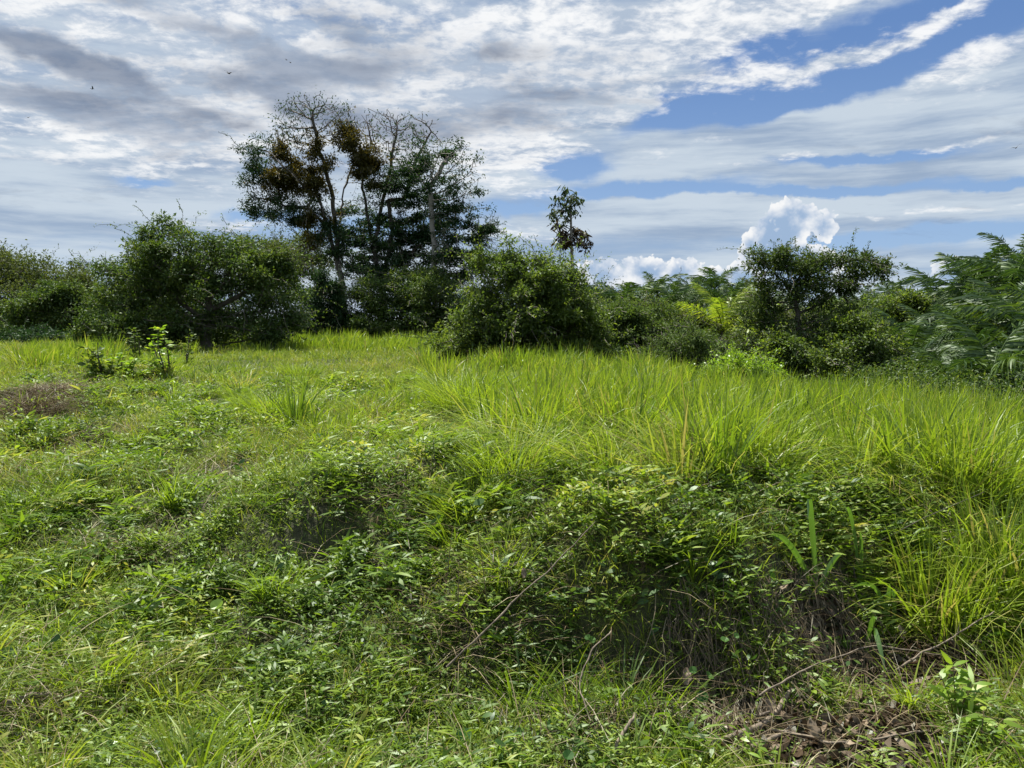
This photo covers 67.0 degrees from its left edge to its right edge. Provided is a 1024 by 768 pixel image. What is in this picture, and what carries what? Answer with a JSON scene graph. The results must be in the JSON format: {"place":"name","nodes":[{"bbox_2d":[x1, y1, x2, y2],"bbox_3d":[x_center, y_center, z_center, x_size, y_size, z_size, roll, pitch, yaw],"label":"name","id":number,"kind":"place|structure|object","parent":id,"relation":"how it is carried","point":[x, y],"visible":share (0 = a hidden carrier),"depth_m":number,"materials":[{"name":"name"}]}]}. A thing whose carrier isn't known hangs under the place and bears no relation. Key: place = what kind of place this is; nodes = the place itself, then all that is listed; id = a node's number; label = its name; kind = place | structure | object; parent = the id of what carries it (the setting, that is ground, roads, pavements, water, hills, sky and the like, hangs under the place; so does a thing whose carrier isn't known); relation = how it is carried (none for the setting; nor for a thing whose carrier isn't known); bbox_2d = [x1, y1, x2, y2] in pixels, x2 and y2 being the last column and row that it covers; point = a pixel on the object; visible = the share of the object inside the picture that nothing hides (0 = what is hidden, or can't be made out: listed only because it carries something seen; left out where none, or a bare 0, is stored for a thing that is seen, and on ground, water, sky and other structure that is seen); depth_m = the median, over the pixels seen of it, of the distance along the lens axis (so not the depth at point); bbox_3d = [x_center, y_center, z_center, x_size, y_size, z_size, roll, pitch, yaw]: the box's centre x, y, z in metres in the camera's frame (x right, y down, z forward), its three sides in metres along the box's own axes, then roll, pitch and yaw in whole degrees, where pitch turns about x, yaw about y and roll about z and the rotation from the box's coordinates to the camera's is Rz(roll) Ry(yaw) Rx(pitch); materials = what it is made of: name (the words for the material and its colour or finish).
{"place":"outdoors","nodes":[
{"label":"outdoors","id":0,"kind":"place"},
{"bbox_2d":[0,326,1023,665],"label":"tall grass","id":1,"kind":"structure","parent":0,"point":[958,446],"depth_m":5.34,"materials":[{"name":"green plant"}]},
{"bbox_2d":[0,321,1023,767],"bbox_3d":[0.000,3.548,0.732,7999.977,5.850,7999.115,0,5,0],"label":"ground","id":2,"kind":"structure","parent":0,"point":[306,541],"depth_m":3.96,"materials":[{"name":"green plant"}]},
{"bbox_2d":[3,691,65,705],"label":"dead branch","id":3,"kind":"object","parent":2,"relation":"on","point":[9,702],"visible":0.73,"depth_m":3.24,"materials":[{"name":"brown wood"}]},
{"bbox_2d":[0,314,76,343],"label":"bush","id":4,"kind":"object","parent":2,"relation":"on","point":[27,334],"visible":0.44,"depth_m":30.62,"materials":[{"name":"green plant"}]},
{"bbox_2d":[0,268,101,333],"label":"leafy tree","id":5,"kind":"object","parent":2,"relation":"on","point":[50,301],"visible":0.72,"depth_m":36.12,"materials":[{"name":"green plant"}]},
{"bbox_2d":[0,238,111,336],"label":"domed tree","id":6,"kind":"object","parent":2,"relation":"on","point":[11,269],"visible":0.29,"depth_m":44.73,"materials":[{"name":"green plant"}]},
{"bbox_2d":[1,548,154,585],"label":"creeper","id":7,"kind":"object","parent":2,"relation":"on","point":[96,552],"visible":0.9,"depth_m":4.49,"materials":[{"name":"green plant"}]},
{"bbox_2d":[0,647,188,746],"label":"creeper","id":8,"kind":"object","parent":2,"relation":"on","point":[4,651],"visible":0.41,"depth_m":3.52,"materials":[{"name":"green plant"}]},
{"bbox_2d":[76,339,120,375],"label":"sapling","id":9,"kind":"object","parent":2,"relation":"on","point":[111,363],"visible":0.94,"depth_m":10.69,"materials":[{"name":"green plant"}]},
{"bbox_2d":[103,352,142,372],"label":"sapling","id":10,"kind":"object","parent":2,"relation":"on","point":[127,363],"visible":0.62,"depth_m":10.95,"materials":[{"name":"green plant"}]},
{"bbox_2d":[124,327,146,357],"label":"sapling","id":11,"kind":"object","parent":2,"relation":"on","point":[134,344],"visible":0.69,"depth_m":16.68,"materials":[{"name":"green plant"}]},
{"bbox_2d":[145,325,179,375],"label":"sapling","id":12,"kind":"object","parent":2,"relation":"on","point":[168,354],"visible":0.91,"depth_m":10.98,"materials":[{"name":"green plant"}]},
{"bbox_2d":[132,353,200,367],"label":"grass tussock","id":13,"kind":"object","parent":2,"relation":"on","point":[188,364],"depth_m":15.57,"materials":[{"name":"green plant"}]},
{"bbox_2d":[89,279,277,337],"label":"distant tree","id":14,"kind":"object","parent":2,"relation":"on","point":[201,306],"visible":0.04,"depth_m":49.02,"materials":[{"name":"green plant"}]},
{"bbox_2d":[182,329,195,363],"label":"sapling","id":15,"kind":"object","parent":2,"relation":"on","point":[187,351],"visible":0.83,"depth_m":15.55,"materials":[{"name":"green plant"}]},
{"bbox_2d":[58,201,342,350],"bbox_3d":[-9.918,-2.781,23.848,8.917,5.488,6.275,0,5,0],"label":"bushy tree","id":16,"kind":"object","parent":2,"relation":"on","point":[157,276],"visible":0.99,"depth_m":23.32,"materials":[{"name":"green plant"}]},
{"bbox_2d":[210,599,222,608],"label":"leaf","id":17,"kind":"object","parent":2,"relation":"on","point":[216,604],"visible":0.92,"depth_m":4.06,"materials":[{"name":"green plant"}]},
{"bbox_2d":[215,383,334,416],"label":"grass tussock","id":18,"kind":"object","parent":2,"relation":"on","point":[252,399],"depth_m":8.33,"materials":[{"name":"green plant"}]},
{"bbox_2d":[215,224,349,326],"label":"umbrella tree","id":19,"kind":"object","parent":2,"relation":"on","point":[304,269],"visible":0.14,"depth_m":41.27,"materials":[{"name":"green plant"}]},
{"bbox_2d":[272,359,335,377],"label":"grass tussock","id":20,"kind":"object","parent":2,"relation":"on","point":[288,370],"depth_m":12.70,"materials":[{"name":"green plant"}]},
{"bbox_2d":[222,85,400,329],"bbox_3d":[-9.019,-7.451,35.653,8.251,11.903,4.830,0,5,0],"label":"leaning tree","id":21,"kind":"object","parent":2,"relation":"on","point":[292,175],"visible":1,"depth_m":35.10,"materials":[{"name":"green plant"}]},
{"bbox_2d":[275,422,352,448],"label":"grass tussock","id":22,"kind":"object","parent":2,"relation":"on","point":[297,440],"depth_m":6.47,"materials":[{"name":"green plant"}]},
{"bbox_2d":[270,403,372,437],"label":"grass tussock","id":23,"kind":"object","parent":2,"relation":"on","point":[326,419],"depth_m":7.10,"materials":[{"name":"green plant"}]},
{"bbox_2d":[278,249,369,337],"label":"dense dark bush","id":24,"kind":"object","parent":2,"relation":"on","point":[318,301],"visible":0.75,"depth_m":31.39,"materials":[{"name":"green plant"}]},
{"bbox_2d":[327,392,408,418],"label":"grass tussock","id":25,"kind":"object","parent":2,"relation":"on","point":[371,406],"depth_m":8.30,"materials":[{"name":"green plant"}]},
{"bbox_2d":[318,108,464,337],"bbox_3d":[-5.879,-7.045,36.916,7.693,11.703,6.441,0,5,0],"label":"twiggy tree","id":26,"kind":"object","parent":2,"relation":"on","point":[399,238],"visible":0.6,"depth_m":36.38,"materials":[{"name":"green plant"}]},
{"bbox_2d":[313,249,476,338],"bbox_3d":[-5.050,-3.140,33.357,8.111,5.452,5.504,1,5,13],"label":"bush","id":27,"kind":"object","parent":2,"relation":"on","point":[412,304],"visible":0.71,"depth_m":32.42,"materials":[{"name":"green plant"}]},
{"bbox_2d":[370,417,454,442],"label":"grass tussock","id":28,"kind":"object","parent":2,"relation":"on","point":[393,433],"depth_m":6.34,"materials":[{"name":"green plant"}]},
{"bbox_2d":[393,368,485,398],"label":"grass tussock","id":29,"kind":"object","parent":2,"relation":"on","point":[434,382],"depth_m":9.54,"materials":[{"name":"green plant"}]},
{"bbox_2d":[380,122,508,323],"bbox_3d":[-3.023,-6.184,34.547,6.041,10.405,5.060,0,5,0],"label":"pale trunk tree","id":30,"kind":"object","parent":2,"relation":"on","point":[421,168],"visible":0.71,"depth_m":34.29,"materials":[{"name":"green plant"}]},
{"bbox_2d":[383,362,526,417],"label":"grass tussock","id":31,"kind":"object","parent":2,"relation":"on","point":[436,399],"depth_m":7.99,"materials":[{"name":"green plant"}]},
{"bbox_2d":[393,451,535,532],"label":"grass tussock","id":32,"kind":"object","parent":2,"relation":"on","point":[468,494],"depth_m":4.57,"materials":[{"name":"green plant"}]},
{"bbox_2d":[411,376,529,418],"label":"grass tussock","id":33,"kind":"object","parent":2,"relation":"on","point":[455,405],"depth_m":7.70,"materials":[{"name":"green plant"}]},
{"bbox_2d":[445,557,523,740],"bbox_3d":[-0.256,1.203,3.547,0.248,0.523,1.238,-2,5,-19],"label":"creeper","id":34,"kind":"object","parent":2,"relation":"on","point":[519,729],"visible":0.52,"depth_m":3.10,"materials":[{"name":"green plant"}]},
{"bbox_2d":[384,223,629,361],"bbox_3d":[0.004,-1.555,17.559,5.210,4.194,4.109,2,5,20],"label":"bush","id":35,"kind":"object","parent":2,"relation":"on","point":[549,305],"visible":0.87,"depth_m":17.02,"materials":[{"name":"green plant"}]},
{"bbox_2d":[0,411,1021,767],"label":"ovate weeds","id":36,"kind":"object","parent":2,"relation":"on","point":[720,575],"visible":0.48,"depth_m":3.79,"materials":[{"name":"green plant"}]},
{"bbox_2d":[0,355,1023,767],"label":"ground cover","id":37,"kind":"object","parent":2,"relation":"on","point":[602,499],"visible":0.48,"depth_m":4.05,"materials":[{"name":"green plant"}]},
{"bbox_2d":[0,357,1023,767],"bbox_3d":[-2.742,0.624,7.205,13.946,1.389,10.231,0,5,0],"label":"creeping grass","id":38,"kind":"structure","parent":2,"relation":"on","point":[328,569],"depth_m":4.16,"materials":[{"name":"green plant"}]},
{"bbox_2d":[697,687,820,755],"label":"dead branch","id":39,"kind":"object","parent":38,"relation":"on","point":[760,724],"depth_m":3.21,"materials":[{"name":"wood"}]},
{"bbox_2d":[0,354,1023,767],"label":"grass tufts","id":40,"kind":"object","parent":2,"relation":"on","point":[550,690],"visible":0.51,"depth_m":3.41,"materials":[{"name":"green plant"}]},
{"bbox_2d":[0,361,1023,767],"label":"dry straw","id":41,"kind":"object","parent":2,"relation":"on","point":[16,397],"visible":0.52,"depth_m":3.63,"materials":[{"name":"plant"}]},
{"bbox_2d":[420,411,618,486],"bbox_3d":[0.060,0.410,4.931,1.511,0.480,1.420,0,5,0],"label":"grass tussock","id":42,"kind":"object","parent":2,"relation":"on","point":[512,465],"depth_m":4.77,"materials":[{"name":"green plant"}]},
{"bbox_2d":[446,522,594,667],"bbox_3d":[0.054,0.961,3.540,0.728,0.606,0.051,-2,5,-20],"label":"dead branch","id":43,"kind":"object","parent":2,"relation":"on","point":[479,636],"visible":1,"depth_m":3.51,"materials":[{"name":"brown wood"}]},
{"bbox_2d":[113,324,1023,413],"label":"undergrowth","id":44,"kind":"object","parent":2,"relation":"on","point":[973,377],"visible":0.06,"depth_m":11.89,"materials":[{"name":"green plant"}]},
{"bbox_2d":[546,185,593,273],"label":"slim tree","id":45,"kind":"object","parent":2,"relation":"on","point":[574,233],"visible":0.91,"depth_m":29.54,"materials":[{"name":"green plant"}]},
{"bbox_2d":[547,634,595,763],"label":"creeper","id":46,"kind":"object","parent":2,"relation":"on","point":[568,754],"visible":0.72,"depth_m":2.96,"materials":[{"name":"green plant"}]},
{"bbox_2d":[579,630,611,721],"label":"dead branch","id":47,"kind":"object","parent":2,"relation":"on","point":[594,646],"visible":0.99,"depth_m":3.26,"materials":[{"name":"brown wood"}]},
{"bbox_2d":[575,265,643,302],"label":"distant tree","id":48,"kind":"object","parent":2,"relation":"on","point":[598,288],"visible":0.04,"depth_m":61.48,"materials":[{"name":"green plant"}]},
{"bbox_2d":[585,576,636,614],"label":"seedling","id":49,"kind":"object","parent":2,"relation":"on","point":[624,598],"visible":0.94,"depth_m":3.68,"materials":[{"name":"green plant"}]},
{"bbox_2d":[531,283,716,365],"bbox_3d":[2.464,-0.927,19.504,4.950,3.284,3.443,0,5,0],"label":"scrubby bush","id":50,"kind":"object","parent":2,"relation":"on","point":[632,318],"visible":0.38,"depth_m":18.92,"materials":[{"name":"green plant"}]},
{"bbox_2d":[612,712,636,763],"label":"dead branch","id":51,"kind":"object","parent":2,"relation":"on","point":[630,721],"visible":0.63,"depth_m":3.02,"materials":[{"name":"brown wood"}]},
{"bbox_2d":[591,282,659,305],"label":"distant palm","id":52,"kind":"object","parent":2,"relation":"on","point":[615,295],"visible":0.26,"depth_m":49.23,"materials":[{"name":"green plant"}]},
{"bbox_2d":[577,357,693,385],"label":"grass tussock","id":53,"kind":"object","parent":2,"relation":"on","point":[631,372],"depth_m":9.89,"materials":[{"name":"green plant"}]},
{"bbox_2d":[608,526,674,570],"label":"seedling","id":54,"kind":"object","parent":2,"relation":"on","point":[644,544],"visible":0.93,"depth_m":3.78,"materials":[{"name":"green plant"}]},
{"bbox_2d":[633,271,687,302],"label":"distant palm","id":55,"kind":"object","parent":2,"relation":"on","point":[664,279],"visible":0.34,"depth_m":59.18,"materials":[{"name":"green plant"}]},
{"bbox_2d":[648,280,698,308],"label":"distant palm","id":56,"kind":"object","parent":2,"relation":"on","point":[683,295],"visible":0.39,"depth_m":49.36,"materials":[{"name":"green plant"}]},
{"bbox_2d":[660,270,706,313],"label":"distant tree","id":57,"kind":"object","parent":2,"relation":"on","point":[687,293],"visible":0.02,"depth_m":57.03,"materials":[{"name":"green plant"}]},
{"bbox_2d":[629,314,754,373],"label":"pale feathery bush","id":58,"kind":"object","parent":2,"relation":"on","point":[689,342],"visible":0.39,"depth_m":16.28,"materials":[{"name":"green plant"}]},
{"bbox_2d":[603,281,810,352],"bbox_3d":[6.320,0.089,25.135,6.932,7.031,3.851,0,5,0],"label":"olive backdrop tree","id":59,"kind":"object","parent":2,"relation":"on","point":[681,315],"visible":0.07,"depth_m":24.35,"materials":[{"name":"green plant"}]},
{"bbox_2d":[689,633,738,701],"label":"creeper","id":60,"kind":"object","parent":2,"relation":"on","point":[692,669],"visible":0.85,"depth_m":3.43,"materials":[{"name":"green plant"}]},
{"bbox_2d":[682,668,691,684],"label":"dead leaf","id":61,"kind":"object","parent":60,"relation":"on","point":[686,675],"visible":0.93,"depth_m":3.46,"materials":[{"name":"brown plant"}]},
{"bbox_2d":[684,266,744,354],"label":"distant palm","id":62,"kind":"object","parent":2,"relation":"on","point":[712,282],"visible":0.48,"depth_m":54.16,"materials":[{"name":"green plant"}]},
{"bbox_2d":[689,280,755,336],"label":"distant palm","id":63,"kind":"object","parent":2,"relation":"on","point":[734,293],"visible":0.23,"depth_m":47.38,"materials":[{"name":"green plant"}]},
{"bbox_2d":[701,622,743,647],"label":"seedling","id":64,"kind":"object","parent":2,"relation":"on","point":[720,635],"visible":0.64,"depth_m":3.63,"materials":[{"name":"green plant"}]},
{"bbox_2d":[676,281,781,351],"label":"young palm","id":65,"kind":"object","parent":2,"relation":"on","point":[729,325],"visible":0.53,"depth_m":23.74,"materials":[{"name":"green plant"}]},
{"bbox_2d":[691,336,793,383],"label":"bright shrub","id":66,"kind":"object","parent":2,"relation":"on","point":[737,360],"visible":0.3,"depth_m":12.43,"materials":[{"name":"green plant"}]},
{"bbox_2d":[740,730,777,767],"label":"seedling","id":67,"kind":"object","parent":2,"relation":"on","point":[757,756],"visible":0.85,"depth_m":3.00,"materials":[{"name":"green plant"}]},
{"bbox_2d":[740,718,807,752],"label":"dead branch","id":68,"kind":"object","parent":2,"relation":"on","point":[772,737],"visible":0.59,"depth_m":3.22,"materials":[{"name":"brown wood"}]},
{"bbox_2d":[770,499,840,587],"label":"broad bladed grass","id":69,"kind":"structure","parent":2,"relation":"on","point":[793,549],"depth_m":4.02,"materials":[{"name":"green plant"}]},
{"bbox_2d":[786,664,831,697],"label":"seedling","id":70,"kind":"object","parent":2,"relation":"on","point":[824,674],"visible":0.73,"depth_m":3.47,"materials":[{"name":"green plant"}]},
{"bbox_2d":[713,227,908,365],"bbox_3d":[6.039,-0.860,15.865,3.942,4.625,2.815,0,5,0],"label":"crooked tree","id":71,"kind":"object","parent":2,"relation":"on","point":[781,259],"visible":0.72,"depth_m":15.71,"materials":[{"name":"green plant"}]},
{"bbox_2d":[745,299,932,388],"bbox_3d":[6.199,-0.179,15.052,3.763,2.910,2.622,0,5,0],"label":"dark hedge bush","id":72,"kind":"object","parent":2,"relation":"on","point":[872,347],"visible":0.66,"depth_m":14.64,"materials":[{"name":"green plant"}]},
{"bbox_2d":[675,540,1020,767],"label":"leaf litter","id":73,"kind":"object","parent":2,"relation":"on","point":[820,759],"visible":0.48,"depth_m":3.31,"materials":[{"name":"brown plant"}]},
{"bbox_2d":[771,728,926,743],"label":"dead branch","id":74,"kind":"object","parent":73,"relation":"on","point":[844,742],"visible":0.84,"depth_m":3.13,"materials":[{"name":"brown wood"}]},
{"bbox_2d":[759,645,941,712],"bbox_3d":[1.570,1.329,3.634,1.249,0.146,0.148,-3,5,-28],"label":"dead branch","id":75,"kind":"object","parent":2,"relation":"on","point":[780,683],"depth_m":3.41,"materials":[{"name":"brown wood"}]},
{"bbox_2d":[845,507,862,593],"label":"broad bladed grass","id":76,"kind":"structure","parent":2,"relation":"on","point":[855,538],"depth_m":4.26,"materials":[{"name":"green plant"}]},
{"bbox_2d":[842,286,884,303],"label":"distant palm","id":77,"kind":"object","parent":2,"relation":"on","point":[874,291],"visible":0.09,"depth_m":56.95,"materials":[{"name":"green plant"}]},
{"bbox_2d":[849,582,896,634],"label":"broad bladed grass","id":78,"kind":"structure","parent":2,"relation":"on","point":[878,593],"depth_m":4.16,"materials":[{"name":"green plant"}]},
{"bbox_2d":[804,273,943,344],"bbox_3d":[11.013,0.281,23.177,4.034,7.110,4.037,4,6,42],"label":"green backdrop tree","id":79,"kind":"object","parent":2,"relation":"on","point":[916,301],"visible":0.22,"depth_m":22.53,"materials":[{"name":"green plant"}]},
{"bbox_2d":[865,616,885,672],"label":"broad bladed grass","id":80,"kind":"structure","parent":2,"relation":"on","point":[876,633],"depth_m":3.85,"materials":[{"name":"green plant"}]},
{"bbox_2d":[868,279,913,296],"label":"distant palm","id":81,"kind":"object","parent":2,"relation":"on","point":[885,286],"visible":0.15,"depth_m":61.22,"materials":[{"name":"green plant"}]},
{"bbox_2d":[865,305,954,380],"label":"oil palm","id":82,"kind":"object","parent":2,"relation":"on","point":[916,335],"visible":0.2,"depth_m":17.77,"materials":[{"name":"green plant"}]},
{"bbox_2d":[889,337,949,399],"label":"oil palm","id":83,"kind":"object","parent":2,"relation":"on","point":[921,359],"visible":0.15,"depth_m":16.31,"materials":[{"name":"green plant"}]},
{"bbox_2d":[886,303,956,355],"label":"oil palm","id":84,"kind":"object","parent":2,"relation":"on","point":[911,310],"visible":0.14,"depth_m":21.11,"materials":[{"name":"green plant"}]},
{"bbox_2d":[901,267,964,306],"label":"oil palm","id":85,"kind":"object","parent":2,"relation":"on","point":[927,289],"visible":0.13,"depth_m":26.88,"materials":[{"name":"green plant"}]},
{"bbox_2d":[884,611,994,678],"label":"dead branch","id":86,"kind":"object","parent":2,"relation":"on","point":[923,651],"visible":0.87,"depth_m":3.82,"materials":[{"name":"brown wood"}]},
{"bbox_2d":[895,252,1016,330],"bbox_3d":[12.850,0.053,21.898,3.638,7.711,3.590,0,5,0],"label":"oil palm","id":87,"kind":"object","parent":2,"relation":"on","point":[966,286],"visible":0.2,"depth_m":22.04,"materials":[{"name":"green plant"}]},
{"bbox_2d":[926,650,994,721],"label":"seedling","id":88,"kind":"object","parent":2,"relation":"on","point":[964,676],"visible":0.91,"depth_m":3.23,"materials":[{"name":"green plant"}]},
{"bbox_2d":[906,346,1019,398],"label":"oil palm","id":89,"kind":"object","parent":2,"relation":"on","point":[934,361],"visible":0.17,"depth_m":13.39,"materials":[{"name":"green plant"}]},
{"bbox_2d":[908,290,1023,386],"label":"oil palm","id":90,"kind":"object","parent":2,"relation":"on","point":[951,335],"visible":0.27,"depth_m":15.92,"materials":[{"name":"green plant"}]},
{"bbox_2d":[913,309,1023,405],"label":"oil palm","id":91,"kind":"object","parent":2,"relation":"on","point":[1004,359],"visible":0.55,"depth_m":13.22,"materials":[{"name":"green plant"}]},
{"bbox_2d":[922,312,1023,398],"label":"oil palm","id":92,"kind":"object","parent":2,"relation":"on","point":[993,337],"visible":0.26,"depth_m":14.45,"materials":[{"name":"green plant"}]},
{"bbox_2d":[923,297,1022,383],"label":"oil palm","id":93,"kind":"object","parent":2,"relation":"on","point":[949,305],"visible":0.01,"depth_m":16.91,"materials":[{"name":"green plant"}]},
{"bbox_2d":[930,247,1019,302],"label":"oil palm","id":94,"kind":"object","parent":2,"relation":"on","point":[995,251],"visible":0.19,"depth_m":22.41,"materials":[{"name":"green plant"}]},
{"bbox_2d":[934,244,1023,324],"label":"oil palm","id":95,"kind":"object","parent":2,"relation":"on","point":[1012,272],"visible":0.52,"depth_m":19.83,"materials":[{"name":"green plant"}]},
{"bbox_2d":[940,278,1023,367],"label":"oil palm","id":96,"kind":"object","parent":2,"relation":"on","point":[988,287],"visible":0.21,"depth_m":17.06,"materials":[{"name":"green plant"}]},
{"bbox_2d":[944,281,1023,385],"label":"oil palm","id":97,"kind":"object","parent":2,"relation":"on","point":[981,305],"visible":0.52,"depth_m":14.89,"materials":[{"name":"green plant"}]},
{"bbox_2d":[951,302,1022,405],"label":"young palm","id":98,"kind":"object","parent":2,"relation":"on","point":[976,315],"visible":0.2,"depth_m":15.94,"materials":[{"name":"green plant"}]},
{"bbox_2d":[953,697,1023,749],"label":"seedling","id":99,"kind":"object","parent":2,"relation":"on","point":[976,716],"visible":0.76,"depth_m":3.08,"materials":[{"name":"green plant"}]},
{"bbox_2d":[958,232,1023,282],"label":"oil palm","id":100,"kind":"object","parent":2,"relation":"on","point":[1000,240],"visible":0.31,"depth_m":23.04,"materials":[{"name":"green plant"}]},
{"bbox_2d":[978,621,1023,650],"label":"broad bladed grass","id":101,"kind":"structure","parent":2,"relation":"on","point":[1006,634],"depth_m":4.03,"materials":[{"name":"green plant"}]},
{"bbox_2d":[0,0,1023,319],"label":"sky","id":102,"kind":"structure","parent":0,"point":[687,131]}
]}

